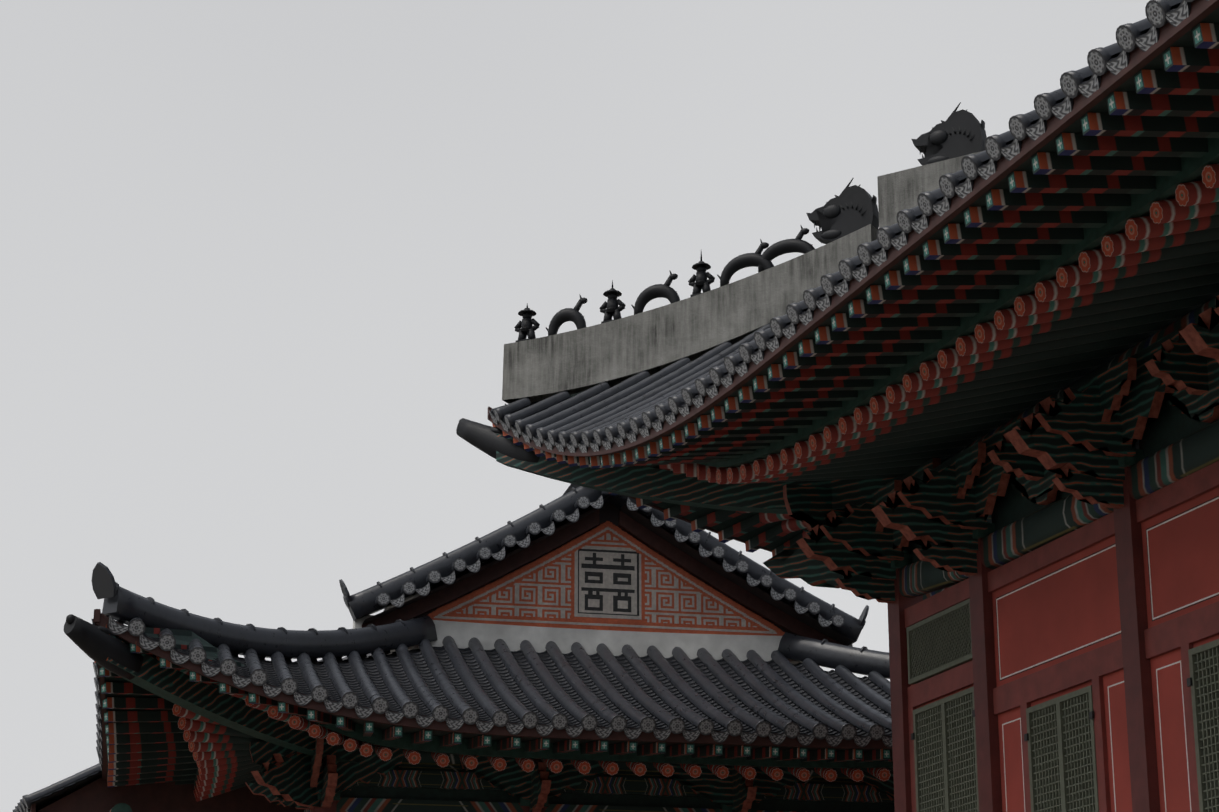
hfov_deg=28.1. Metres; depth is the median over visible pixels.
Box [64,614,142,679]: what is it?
rafter sleeve
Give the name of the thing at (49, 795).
corridor roof tiles
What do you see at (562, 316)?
roof figurine
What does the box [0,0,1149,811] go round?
sky
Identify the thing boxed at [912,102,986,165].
ridge dragon head
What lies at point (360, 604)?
gable roof
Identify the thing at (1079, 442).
hall bracket sets
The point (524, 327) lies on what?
japsang guardian
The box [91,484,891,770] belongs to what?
hall roof tiles
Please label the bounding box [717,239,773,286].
roof figurine
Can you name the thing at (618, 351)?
hall hip ridge plaster
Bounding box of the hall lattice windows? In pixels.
[906,598,1218,811]
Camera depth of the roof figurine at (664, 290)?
30.04 m
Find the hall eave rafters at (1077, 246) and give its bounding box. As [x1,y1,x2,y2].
[487,0,1218,556]
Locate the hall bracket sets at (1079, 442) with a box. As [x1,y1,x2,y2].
[763,295,1218,602]
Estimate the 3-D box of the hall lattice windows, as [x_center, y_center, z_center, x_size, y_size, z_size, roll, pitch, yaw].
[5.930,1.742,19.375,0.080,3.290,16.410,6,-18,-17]
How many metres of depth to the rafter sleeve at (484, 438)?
30.45 m
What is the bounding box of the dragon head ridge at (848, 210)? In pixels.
[807,178,878,243]
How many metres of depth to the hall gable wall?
35.72 m
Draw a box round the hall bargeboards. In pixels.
[362,503,853,645]
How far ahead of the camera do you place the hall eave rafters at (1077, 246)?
21.43 m
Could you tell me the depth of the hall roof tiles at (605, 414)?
22.35 m
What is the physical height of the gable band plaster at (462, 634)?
0.472 m
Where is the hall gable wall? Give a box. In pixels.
[414,501,791,635]
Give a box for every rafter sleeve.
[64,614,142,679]
[456,418,539,474]
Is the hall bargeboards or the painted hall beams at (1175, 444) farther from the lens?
the hall bargeboards
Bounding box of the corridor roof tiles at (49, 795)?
[13,763,101,811]
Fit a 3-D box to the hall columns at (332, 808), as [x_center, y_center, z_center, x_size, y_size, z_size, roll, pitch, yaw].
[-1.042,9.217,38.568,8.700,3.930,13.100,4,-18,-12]
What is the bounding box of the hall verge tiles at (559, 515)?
[375,495,844,627]
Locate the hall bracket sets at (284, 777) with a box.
[245,738,893,811]
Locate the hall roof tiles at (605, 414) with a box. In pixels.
[489,0,1208,509]
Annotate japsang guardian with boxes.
[514,304,539,341]
[599,280,625,323]
[688,251,714,296]
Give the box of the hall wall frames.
[904,461,1218,811]
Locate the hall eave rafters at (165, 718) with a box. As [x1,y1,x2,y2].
[93,609,892,801]
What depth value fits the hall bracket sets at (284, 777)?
32.44 m
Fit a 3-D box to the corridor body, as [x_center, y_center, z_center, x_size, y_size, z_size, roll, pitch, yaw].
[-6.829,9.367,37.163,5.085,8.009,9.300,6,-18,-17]
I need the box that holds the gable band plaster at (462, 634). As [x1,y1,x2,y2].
[353,615,852,663]
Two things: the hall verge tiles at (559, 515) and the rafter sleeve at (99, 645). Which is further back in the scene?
the hall verge tiles at (559, 515)
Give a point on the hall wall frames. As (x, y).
(1185, 632)
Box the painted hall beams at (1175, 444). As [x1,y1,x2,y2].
[897,400,1218,599]
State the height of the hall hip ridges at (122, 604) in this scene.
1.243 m
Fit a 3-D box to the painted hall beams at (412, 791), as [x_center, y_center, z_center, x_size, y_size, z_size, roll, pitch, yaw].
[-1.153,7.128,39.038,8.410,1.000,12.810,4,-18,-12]
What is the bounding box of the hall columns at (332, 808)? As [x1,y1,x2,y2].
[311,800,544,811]
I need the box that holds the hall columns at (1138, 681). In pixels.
[887,466,1159,811]
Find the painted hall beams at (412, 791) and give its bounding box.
[304,764,894,811]
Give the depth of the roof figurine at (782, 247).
29.38 m
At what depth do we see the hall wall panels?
22.93 m
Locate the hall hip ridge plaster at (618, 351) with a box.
[502,150,984,403]
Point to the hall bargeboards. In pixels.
(683, 555)
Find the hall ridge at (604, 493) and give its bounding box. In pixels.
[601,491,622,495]
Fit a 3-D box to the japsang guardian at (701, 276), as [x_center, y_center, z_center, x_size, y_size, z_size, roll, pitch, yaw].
[1.127,-1.613,29.878,0.353,0.660,0.240,-9,-19,25]
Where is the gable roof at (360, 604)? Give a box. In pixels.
[339,486,868,643]
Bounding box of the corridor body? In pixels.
[30,777,304,811]
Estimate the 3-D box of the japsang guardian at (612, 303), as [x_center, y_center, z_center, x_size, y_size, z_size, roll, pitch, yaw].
[0.037,-1.280,30.349,0.353,0.612,0.240,-9,-19,25]
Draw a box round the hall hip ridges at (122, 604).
[91,562,889,678]
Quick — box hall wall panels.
[911,487,1218,811]
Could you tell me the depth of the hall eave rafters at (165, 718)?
31.21 m

